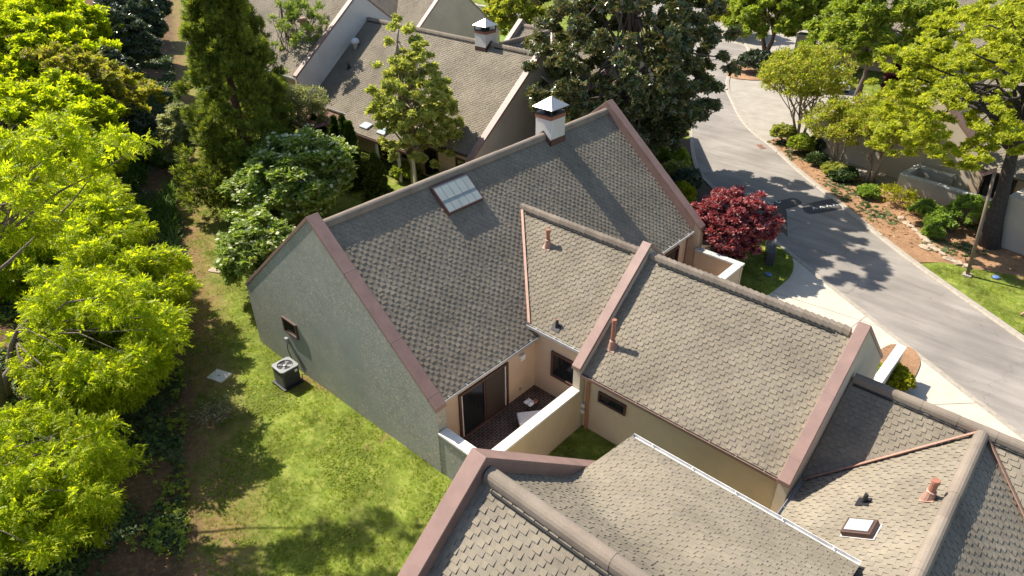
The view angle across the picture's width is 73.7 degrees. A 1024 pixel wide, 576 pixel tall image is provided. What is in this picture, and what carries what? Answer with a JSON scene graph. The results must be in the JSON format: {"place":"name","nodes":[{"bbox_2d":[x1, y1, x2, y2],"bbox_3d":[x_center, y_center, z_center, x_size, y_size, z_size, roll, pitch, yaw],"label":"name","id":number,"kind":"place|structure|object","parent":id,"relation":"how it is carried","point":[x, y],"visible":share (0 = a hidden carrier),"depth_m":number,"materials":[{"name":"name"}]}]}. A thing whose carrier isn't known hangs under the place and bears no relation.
{"place":"outdoors","nodes":[
{"label":"outdoors","id":0,"kind":"place"},
{"bbox_2d":[176,149,297,344],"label":"path grass","id":1,"kind":"structure","parent":0,"point":[291,225],"depth_m":35.97,"materials":[{"name":"green plant"}]},
{"bbox_2d":[0,0,1003,575],"bbox_3d":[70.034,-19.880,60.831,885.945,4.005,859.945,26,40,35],"label":"ground","id":2,"kind":"structure","parent":0,"point":[146,490],"depth_m":23.55,"materials":[{"name":"green plant"}]},
{"bbox_2d":[0,0,132,55],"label":"tree","id":3,"kind":"object","parent":2,"relation":"on","point":[96,13],"visible":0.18,"depth_m":52.74,"materials":[{"name":"green plant"}]},
{"bbox_2d":[0,67,139,176],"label":"tree","id":4,"kind":"object","parent":2,"relation":"on","point":[55,89],"visible":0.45,"depth_m":37.06,"materials":[{"name":"green plant"}]},
{"bbox_2d":[9,120,131,175],"bbox_3d":[-24.670,-7.124,38.115,5.758,4.746,6.166,8,33,14],"label":"tree","id":5,"kind":"object","parent":2,"relation":"on","point":[127,163],"visible":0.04,"depth_m":38.45,"materials":[{"name":"green plant"}]},
{"bbox_2d":[0,388,148,575],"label":"tree","id":6,"kind":"object","parent":2,"relation":"on","point":[46,495],"visible":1,"depth_m":18.78,"materials":[{"name":"green plant"}]},
{"bbox_2d":[0,0,148,101],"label":"tree","id":7,"kind":"object","parent":2,"relation":"on","point":[19,24],"visible":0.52,"depth_m":45.99,"materials":[{"name":"green plant"}]},
{"bbox_2d":[0,151,159,304],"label":"tree","id":8,"kind":"object","parent":2,"relation":"on","point":[105,200],"visible":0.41,"depth_m":29.37,"materials":[{"name":"green plant"}]},
{"bbox_2d":[0,109,164,407],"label":"tree","id":9,"kind":"object","parent":2,"relation":"on","point":[21,193],"visible":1,"depth_m":18.36,"materials":[{"name":"green plant"}]},
{"bbox_2d":[15,41,168,118],"bbox_3d":[-27.772,-12.775,45.031,8.211,6.970,7.339,16,36,24],"label":"tree","id":10,"kind":"object","parent":2,"relation":"on","point":[110,77],"visible":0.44,"depth_m":43.45,"materials":[{"name":"green plant"}]},
{"bbox_2d":[0,188,187,575],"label":"ivy ground cover","id":11,"kind":"object","parent":2,"relation":"on","point":[133,528],"visible":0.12,"depth_m":22.92,"materials":[{"name":"green plant"}]},
{"bbox_2d":[0,230,191,575],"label":"bank seedlings","id":12,"kind":"object","parent":2,"relation":"on","point":[156,526],"visible":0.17,"depth_m":22.22,"materials":[{"name":"green plant"}]},
{"bbox_2d":[0,258,198,421],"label":"tree","id":13,"kind":"object","parent":2,"relation":"on","point":[132,363],"visible":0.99,"depth_m":22.79,"materials":[{"name":"green plant"}]},
{"bbox_2d":[7,207,204,347],"bbox_3d":[-16.900,-0.225,28.208,8.327,5.368,7.390,26,40,35],"label":"tree","id":14,"kind":"object","parent":2,"relation":"on","point":[142,260],"visible":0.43,"depth_m":27.12,"materials":[{"name":"green plant"}]},
{"bbox_2d":[94,44,146,80],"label":"evergreen shrub","id":15,"kind":"object","parent":2,"relation":"on","point":[110,53],"visible":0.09,"depth_m":49.85,"materials":[{"name":"green plant"}]},
{"bbox_2d":[83,7,164,63],"bbox_3d":[-33.339,-20.186,57.963,6.820,6.904,5.781,-5,32,-7],"label":"evergreen shrub","id":16,"kind":"object","parent":2,"relation":"on","point":[140,44],"visible":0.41,"depth_m":56.70,"materials":[{"name":"green plant"}]},
{"bbox_2d":[93,0,168,38],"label":"evergreen shrub","id":17,"kind":"object","parent":2,"relation":"on","point":[149,13],"visible":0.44,"depth_m":65.16,"materials":[{"name":"green plant"}]},
{"bbox_2d":[93,0,173,17],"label":"evergreen shrub","id":18,"kind":"object","parent":2,"relation":"on","point":[164,6],"visible":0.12,"depth_m":75.19,"materials":[{"name":"green plant"}]},
{"bbox_2d":[117,99,157,151],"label":"evergreen shrub","id":19,"kind":"object","parent":2,"relation":"on","point":[140,122],"visible":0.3,"depth_m":44.53,"materials":[{"name":"green plant"}]},
{"bbox_2d":[117,53,178,187],"bbox_3d":[-31.285,-15.968,57.537,5.497,1.876,40.564,-13,34,-19],"label":"ground cover","id":20,"kind":"object","parent":2,"relation":"on","point":[165,63],"visible":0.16,"depth_m":62.72,"materials":[{"name":"green plant"}]},
{"bbox_2d":[116,148,188,277],"bbox_3d":[-21.310,-4.747,39.480,4.606,2.074,20.220,-13,34,-20],"label":"strap leaf ground cover","id":21,"kind":"object","parent":2,"relation":"on","point":[164,214],"visible":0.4,"depth_m":40.49,"materials":[{"name":"green plant"}]},
{"bbox_2d":[152,100,197,162],"bbox_3d":[-21.708,-9.834,44.756,3.248,5.011,3.248,26,40,35],"label":"flowering shrub","id":22,"kind":"object","parent":2,"relation":"on","point":[169,122],"visible":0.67,"depth_m":43.70,"materials":[{"name":"green plant"}]},
{"bbox_2d":[175,385,253,431],"bbox_3d":[-10.838,4.631,25.368,2.788,0.544,2.397,26,40,35],"label":"brush pile","id":23,"kind":"object","parent":2,"relation":"on","point":[218,411],"visible":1,"depth_m":25.36,"materials":[{"name":"brown wood"}]},
{"bbox_2d":[206,369,231,382],"bbox_3d":[-11.947,3.612,27.863,0.780,0.136,0.620,12,34,19],"label":"utility cover","id":24,"kind":"object","parent":2,"relation":"on","point":[220,376],"visible":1,"depth_m":27.81,"materials":[{"name":"stone"}]},
{"bbox_2d":[168,0,312,215],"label":"cypress","id":25,"kind":"object","parent":2,"relation":"on","point":[208,34],"visible":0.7,"depth_m":36.58,"materials":[{"name":"green plant"}]},
{"bbox_2d":[212,204,295,287],"bbox_3d":[-11.782,-1.606,32.290,4.820,4.267,5.085,26,40,35],"label":"dogwood","id":26,"kind":"object","parent":2,"relation":"on","point":[249,246],"visible":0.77,"depth_m":30.88,"materials":[{"name":"green plant"}]},
{"bbox_2d":[219,0,299,139],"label":"cypress","id":27,"kind":"object","parent":2,"relation":"on","point":[259,28],"visible":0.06,"depth_m":41.98,"materials":[{"name":"green plant"}]},
{"bbox_2d":[215,123,359,222],"bbox_3d":[-12.217,-5.756,37.527,8.396,5.624,7.847,26,40,35],"label":"dogwood","id":28,"kind":"object","parent":2,"relation":"on","point":[286,170],"visible":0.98,"depth_m":35.56,"materials":[{"name":"green plant"}]},
{"bbox_2d":[271,357,304,391],"bbox_3d":[-8.976,3.440,27.230,0.920,0.979,0.900,26,40,35],"label":"air conditioner","id":29,"kind":"object","parent":2,"relation":"on","point":[286,374],"visible":1,"depth_m":26.99,"materials":[{"name":"black metal"}]},
{"bbox_2d":[186,0,397,128],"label":"townhouse","id":30,"kind":"structure","parent":2,"relation":"on","point":[313,62],"depth_m":50.66,"materials":[{"name":"grey"}]},
{"bbox_2d":[265,0,329,73],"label":"broadleaf tree","id":31,"kind":"object","parent":2,"relation":"on","point":[294,10],"visible":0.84,"depth_m":49.54,"materials":[{"name":"green plant"}]},
{"bbox_2d":[281,82,331,128],"bbox_3d":[-14.359,-11.627,47.055,3.593,5.456,3.742,26,40,35],"label":"silver tree","id":32,"kind":"object","parent":2,"relation":"on","point":[300,96],"visible":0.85,"depth_m":45.84,"materials":[{"name":"beige plant"}]},
{"bbox_2d":[289,108,338,147],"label":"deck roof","id":33,"kind":"structure","parent":2,"relation":"on","point":[315,125],"depth_m":46.80,"materials":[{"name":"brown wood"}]},
{"bbox_2d":[183,332,448,575],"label":"clover patches","id":34,"kind":"object","parent":2,"relation":"on","point":[430,497],"visible":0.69,"depth_m":22.79,"materials":[{"name":"green plant"}]},
{"bbox_2d":[328,114,338,136],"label":"arborvitae","id":35,"kind":"object","parent":2,"relation":"on","point":[333,126],"visible":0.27,"depth_m":44.49,"materials":[{"name":"green plant"}]},
{"bbox_2d":[342,120,367,189],"bbox_3d":[-9.977,-8.030,42.140,2.173,4.837,1.903,26,40,35],"label":"arborvitae","id":36,"kind":"object","parent":2,"relation":"on","point":[350,134],"visible":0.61,"depth_m":41.74,"materials":[{"name":"green plant"}]},
{"bbox_2d":[360,151,394,202],"bbox_3d":[-8.092,-6.448,40.708,2.059,3.576,2.219,26,40,35],"label":"arborvitae","id":37,"kind":"object","parent":2,"relation":"on","point":[375,182],"visible":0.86,"depth_m":40.45,"materials":[{"name":"green plant"}]},
{"bbox_2d":[167,317,612,575],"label":"lawn grass","id":38,"kind":"structure","parent":2,"relation":"on","point":[331,484],"depth_m":23.19,"materials":[{"name":"green plant"}]},
{"bbox_2d":[389,160,423,178],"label":"foundation shrub","id":39,"kind":"object","parent":2,"relation":"on","point":[403,169],"visible":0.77,"depth_m":43.64,"materials":[{"name":"green plant"}]},
{"bbox_2d":[363,12,464,183],"bbox_3d":[-5.540,-10.438,40.167,5.448,10.684,6.365,10,34,17],"label":"holly tree","id":40,"kind":"object","parent":2,"relation":"on","point":[401,115],"visible":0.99,"depth_m":38.50,"materials":[{"name":"green plant"}]},
{"bbox_2d":[397,0,500,43],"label":"townhouse","id":41,"kind":"structure","parent":2,"relation":"on","point":[459,17],"depth_m":58.67,"materials":[{"name":"grey"}]},
{"bbox_2d":[315,17,654,182],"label":"townhouse","id":42,"kind":"structure","parent":2,"relation":"on","point":[482,70],"depth_m":43.90,"materials":[{"name":"grey"}]},
{"bbox_2d":[424,147,438,175],"bbox_3d":[-5.170,-8.081,43.909,1.300,1.900,0.100,26,40,35],"label":"window","id":43,"kind":"structure","parent":42,"relation":"in","point":[431,153],"depth_m":43.87,"materials":[{"name":"black glass"}]},
{"bbox_2d":[481,0,548,36],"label":"spring tree","id":44,"kind":"object","parent":2,"relation":"on","point":[500,14],"visible":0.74,"depth_m":67.81,"materials":[{"name":"green plant"}]},
{"bbox_2d":[245,96,882,512],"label":"townhouse","id":45,"kind":"structure","parent":2,"relation":"on","point":[571,276],"depth_m":23.80,"materials":[{"name":"grey tile"}]},
{"bbox_2d":[281,316,299,339],"bbox_3d":[-8.714,1.565,26.847,0.980,0.700,0.100,26,40,35],"label":"window","id":46,"kind":"structure","parent":45,"relation":"in","point":[289,327],"depth_m":26.84,"materials":[{"name":"black glass"}]},
{"bbox_2d":[458,362,508,438],"bbox_3d":[-0.980,4.026,24.406,0.100,2.070,2.460,26,40,35],"label":"sliding door","id":47,"kind":"structure","parent":45,"relation":"in","point":[486,398],"depth_m":24.36,"materials":[{"name":"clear glass"}]},
{"bbox_2d":[517,410,540,425],"bbox_3d":[1.234,4.558,24.643,2.080,0.882,0.660,-5,32,-8],"label":"patio table","id":48,"kind":"object","parent":45,"relation":"on","point":[523,417],"visible":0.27,"depth_m":24.62,"materials":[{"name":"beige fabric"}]},
{"bbox_2d":[550,350,573,386],"bbox_3d":[1.924,3.002,25.030,1.240,1.140,0.100,26,40,35],"label":"window","id":49,"kind":"structure","parent":45,"relation":"in","point":[561,369],"depth_m":25.10,"materials":[{"name":"black glass"}]},
{"bbox_2d":[597,391,626,415],"bbox_3d":[3.418,3.941,23.347,1.130,0.450,0.100,26,40,35],"label":"window","id":50,"kind":"structure","parent":45,"relation":"in","point":[617,406],"depth_m":23.33,"materials":[{"name":"black glass"}]},
{"bbox_2d":[665,245,679,261],"bbox_3d":[7.223,-0.994,31.914,0.100,1.500,1.900,26,40,35],"label":"window","id":51,"kind":"structure","parent":45,"relation":"in","point":[673,254],"depth_m":32.02,"materials":[{"name":"black glass"}]},
{"bbox_2d":[397,433,861,575],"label":"townhouse","id":52,"kind":"structure","parent":2,"relation":"on","point":[635,505],"depth_m":14.17,"materials":[{"name":"grey tile"}]},
{"bbox_2d":[520,0,743,155],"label":"magnolia","id":53,"kind":"object","parent":2,"relation":"on","point":[662,108],"visible":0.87,"depth_m":37.17,"materials":[{"name":"green plant"}]},
{"bbox_2d":[665,138,730,256],"bbox_3d":[7.223,-4.193,39.585,11.904,0.300,25.045,-1,32,0],"label":"front bed","id":54,"kind":"object","parent":2,"relation":"on","point":[704,190],"visible":0.11,"depth_m":41.92,"materials":[{"name":"brown soil"}]},
{"bbox_2d":[655,145,691,164],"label":"bed shrub","id":55,"kind":"object","parent":54,"relation":"on","point":[665,154],"visible":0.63,"depth_m":43.53,"materials":[{"name":"green plant"}]},
{"bbox_2d":[661,159,689,176],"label":"bed shrub","id":56,"kind":"object","parent":54,"relation":"on","point":[671,166],"visible":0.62,"depth_m":41.97,"materials":[{"name":"green plant"}]},
{"bbox_2d":[674,180,696,203],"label":"bed shrub","id":57,"kind":"object","parent":54,"relation":"on","point":[688,191],"visible":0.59,"depth_m":39.83,"materials":[{"name":"green plant"}]},
{"bbox_2d":[670,167,702,190],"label":"bed shrub","id":58,"kind":"object","parent":54,"relation":"on","point":[693,177],"visible":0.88,"depth_m":40.85,"materials":[{"name":"green plant"}]},
{"bbox_2d":[691,185,784,259],"bbox_3d":[10.519,-2.784,33.404,4.628,4.403,4.396,26,40,35],"label":"japanese maple","id":59,"kind":"object","parent":54,"relation":"on","point":[747,226],"visible":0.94,"depth_m":32.27,"materials":[{"name":"red plant"}]},
{"bbox_2d":[706,0,760,26],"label":"street tree","id":60,"kind":"object","parent":2,"relation":"on","point":[715,18],"visible":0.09,"depth_m":76.88,"materials":[{"name":"green plant"}]},
{"bbox_2d":[727,65,807,80],"bbox_3d":[25.218,-21.052,66.166,7.099,0.300,10.079,18,37,27],"label":"island bed","id":61,"kind":"object","parent":2,"relation":"on","point":[750,73],"visible":0.22,"depth_m":64.51,"materials":[{"name":"brown soil"}]},
{"bbox_2d":[735,48,775,73],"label":"evergreen","id":62,"kind":"object","parent":61,"relation":"on","point":[753,58],"visible":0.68,"depth_m":63.64,"materials":[{"name":"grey plant"}]},
{"bbox_2d":[721,0,817,50],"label":"street tree","id":63,"kind":"object","parent":61,"relation":"on","point":[749,15],"visible":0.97,"depth_m":63.44,"materials":[{"name":"green plant"}]},
{"bbox_2d":[718,13,829,53],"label":"court","id":64,"kind":"object","parent":2,"relation":"on","point":[780,40],"visible":0.12,"depth_m":76.51,"materials":[{"name":"concrete"}]},
{"bbox_2d":[756,41,859,134],"bbox_3d":[19.854,-13.442,47.267,6.935,7.543,6.010,26,40,35],"label":"crape myrtle","id":65,"kind":"object","parent":2,"relation":"on","point":[826,76],"visible":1,"depth_m":45.62,"materials":[{"name":"green plant"}]},
{"bbox_2d":[810,136,826,151],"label":"shrub","id":66,"kind":"object","parent":2,"relation":"on","point":[820,146],"visible":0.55,"depth_m":46.62,"materials":[{"name":"green plant"}]},
{"bbox_2d":[774,0,874,44],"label":"street tree","id":67,"kind":"object","parent":2,"relation":"on","point":[820,4],"visible":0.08,"depth_m":63.50,"materials":[{"name":"green plant"}]},
{"bbox_2d":[797,0,961,96],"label":"street tree","id":68,"kind":"object","parent":2,"relation":"on","point":[844,28],"visible":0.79,"depth_m":49.59,"materials":[{"name":"green plant"}]},
{"bbox_2d":[874,344,906,383],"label":"garden wall","id":69,"kind":"structure","parent":2,"relation":"on","point":[887,368],"depth_m":25.57,"materials":[{"name":"paint"}]},
{"bbox_2d":[769,138,1023,276],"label":"bark bed","id":70,"kind":"object","parent":2,"relation":"on","point":[916,252],"visible":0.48,"depth_m":37.15,"materials":[{"name":"brown wood"}]},
{"bbox_2d":[769,122,796,140],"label":"shrub","id":71,"kind":"object","parent":70,"relation":"on","point":[782,130],"visible":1,"depth_m":48.24,"materials":[{"name":"green plant"}]},
{"bbox_2d":[786,132,817,152],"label":"shrub","id":72,"kind":"object","parent":70,"relation":"on","point":[802,141],"visible":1,"depth_m":46.48,"materials":[{"name":"green plant"}]},
{"bbox_2d":[805,151,830,165],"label":"shrub","id":73,"kind":"object","parent":70,"relation":"on","point":[815,158],"visible":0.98,"depth_m":44.83,"materials":[{"name":"green plant"}]},
{"bbox_2d":[797,94,868,162],"bbox_3d":[21.041,-10.063,44.527,5.154,4.710,4.763,26,40,35],"label":"crape myrtle","id":74,"kind":"object","parent":70,"relation":"on","point":[835,105],"visible":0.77,"depth_m":43.40,"materials":[{"name":"green plant"}]},
{"bbox_2d":[820,160,847,173],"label":"shrub","id":75,"kind":"object","parent":70,"relation":"on","point":[826,166],"visible":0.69,"depth_m":43.67,"materials":[{"name":"green plant"}]},
{"bbox_2d":[827,165,859,180],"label":"shrub","id":76,"kind":"object","parent":70,"relation":"on","point":[850,173],"visible":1,"depth_m":42.83,"materials":[{"name":"green plant"}]},
{"bbox_2d":[855,183,881,198],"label":"shrub","id":77,"kind":"object","parent":70,"relation":"on","point":[867,190],"visible":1,"depth_m":40.55,"materials":[{"name":"green plant"}]},
{"bbox_2d":[767,138,988,257],"bbox_3d":[21.394,-5.767,41.533,6.443,0.405,19.128,-16,35,-23],"label":"bed ground cover","id":78,"kind":"object","parent":70,"relation":"on","point":[975,227],"visible":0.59,"depth_m":39.60,"materials":[{"name":"green plant"}]},
{"bbox_2d":[836,85,937,182],"bbox_3d":[22.724,-9.050,41.335,5.204,6.367,5.671,2,32,4],"label":"crape myrtle","id":79,"kind":"object","parent":70,"relation":"on","point":[857,119],"visible":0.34,"depth_m":41.14,"materials":[{"name":"green plant"}]},
{"bbox_2d":[877,182,923,212],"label":"shrub","id":80,"kind":"object","parent":70,"relation":"on","point":[910,194],"visible":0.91,"depth_m":39.62,"materials":[{"name":"green plant"}]},
{"bbox_2d":[907,197,945,216],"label":"shrub","id":81,"kind":"object","parent":70,"relation":"on","point":[922,206],"visible":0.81,"depth_m":37.69,"materials":[{"name":"green plant"}]},
{"bbox_2d":[920,223,946,239],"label":"shrub","id":82,"kind":"object","parent":70,"relation":"on","point":[930,230],"visible":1,"depth_m":36.37,"materials":[{"name":"green plant"}]},
{"bbox_2d":[922,208,959,229],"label":"shrub","id":83,"kind":"object","parent":70,"relation":"on","point":[942,217],"visible":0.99,"depth_m":36.74,"materials":[{"name":"green plant"}]},
{"bbox_2d":[863,0,1023,249],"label":"maple tree","id":84,"kind":"object","parent":70,"relation":"on","point":[1003,111],"visible":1,"depth_m":33.22,"materials":[{"name":"green plant"}]},
{"bbox_2d":[944,193,991,225],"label":"shrub","id":85,"kind":"object","parent":70,"relation":"on","point":[959,203],"visible":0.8,"depth_m":36.79,"materials":[{"name":"green plant"}]},
{"bbox_2d":[879,63,915,88],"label":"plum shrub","id":86,"kind":"object","parent":2,"relation":"on","point":[887,76],"visible":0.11,"depth_m":54.84,"materials":[{"name":"red plant"}]},
{"bbox_2d":[880,344,919,391],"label":"mulch island","id":87,"kind":"structure","parent":2,"relation":"on","point":[910,359],"depth_m":27.94,"materials":[{"name":"brown wood"}]},
{"bbox_2d":[886,362,916,391],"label":"island shrub","id":88,"kind":"object","parent":87,"relation":"on","point":[901,377],"visible":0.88,"depth_m":25.73,"materials":[{"name":"green plant"}]},
{"bbox_2d":[777,373,1023,575],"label":"townhouse","id":89,"kind":"structure","parent":2,"relation":"on","point":[894,482],"depth_m":17.76,"materials":[{"name":"grey tile"}]},
{"bbox_2d":[831,0,1002,72],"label":"house","id":90,"kind":"structure","parent":2,"relation":"on","point":[978,42],"depth_m":64.54,"materials":[{"name":"beige paint"}]},
{"bbox_2d":[812,52,1023,254],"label":"house","id":91,"kind":"structure","parent":2,"relation":"on","point":[976,182],"depth_m":39.84,"materials":[{"name":"paint"}]},
{"bbox_2d":[976,171,1017,197],"bbox_3d":[27.544,-5.478,38.951,0.100,2.100,1.700,-20,37,-29],"label":"entrance door","id":92,"kind":"structure","parent":91,"relation":"in","point":[983,188],"depth_m":39.08,"materials":[{"name":"black glass"}]},
{"bbox_2d":[894,164,992,222],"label":"garden wall","id":93,"kind":"structure","parent":2,"relation":"on","point":[925,182],"depth_m":39.96,"materials":[{"name":"beige paint"}]},
{"bbox_2d":[961,0,1023,82],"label":"street tree","id":94,"kind":"object","parent":2,"relation":"on","point":[991,43],"visible":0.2,"depth_m":44.79,"materials":[{"name":"green plant"}]},
{"bbox_2d":[731,240,793,294],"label":"front lawn","id":95,"kind":"structure","parent":0,"point":[759,260],"depth_m":33.85,"materials":[{"name":"green plant"}]},
{"bbox_2d":[763,203,787,265],"bbox_3d":[13.182,-1.596,35.237,1.143,4.924,2.850,9,33,15],"label":"post","id":96,"kind":"object","parent":95,"relation":"on","point":[770,250],"visible":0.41,"depth_m":34.28,"materials":[{"name":"black metal"}]},
{"bbox_2d":[729,77,866,139],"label":"driveway","id":97,"kind":"structure","parent":0,"point":[762,111],"depth_m":56.66,"materials":[{"name":"concrete"}]},
{"bbox_2d":[641,3,1023,432],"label":"road","id":98,"kind":"structure","parent":0,"point":[974,352],"depth_m":33.73,"materials":[{"name":"grey asphalt"}]},
{"bbox_2d":[756,198,801,213],"bbox_3d":[15.243,-4.761,40.118,4.536,0.070,1.053,-15,35,-21],"label":"speed cushion","id":99,"kind":"object","parent":98,"relation":"on","point":[788,203],"visible":0.52,"depth_m":40.46,"materials":[{"name":"black rubber"}]},
{"bbox_2d":[803,199,841,213],"bbox_3d":[18.676,-4.920,40.337,3.802,0.070,1.372,-12,34,-17],"label":"speed cushion","id":100,"kind":"object","parent":98,"relation":"on","point":[826,205],"visible":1,"depth_m":40.06,"materials":[{"name":"black rubber"}]},
{"bbox_2d":[650,27,1023,439],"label":"kerb","id":101,"kind":"structure","parent":98,"relation":"on","point":[984,406],"depth_m":29.79,"materials":[{"name":"concrete"}]},
{"bbox_2d":[704,8,1023,342],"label":"kerb","id":102,"kind":"structure","parent":98,"relation":"on","point":[954,290],"depth_m":36.87,"materials":[{"name":"concrete"}]},
{"bbox_2d":[812,151,897,185],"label":"retaining wall","id":103,"kind":"structure","parent":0,"point":[880,178],"depth_m":43.69,"materials":[{"name":"concrete"}]},
{"bbox_2d":[769,258,1023,441],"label":"driveway","id":104,"kind":"structure","parent":0,"point":[803,284],"depth_m":29.89,"materials":[{"name":"concrete"}]},
{"bbox_2d":[921,262,1023,334],"bbox_3d":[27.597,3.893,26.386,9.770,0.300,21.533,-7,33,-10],"label":"verge lawn","id":105,"kind":"structure","parent":0,"point":[960,286],"depth_m":32.32,"materials":[{"name":"green plant"}]},
{"bbox_2d":[962,168,996,277],"bbox_3d":[21.927,-3.019,32.168,1.200,5.500,0.400,26,40,35],"label":"street lamp","id":106,"kind":"object","parent":105,"relation":"on","point":[967,273],"visible":1,"depth_m":31.99,"materials":[{"name":"metal"}]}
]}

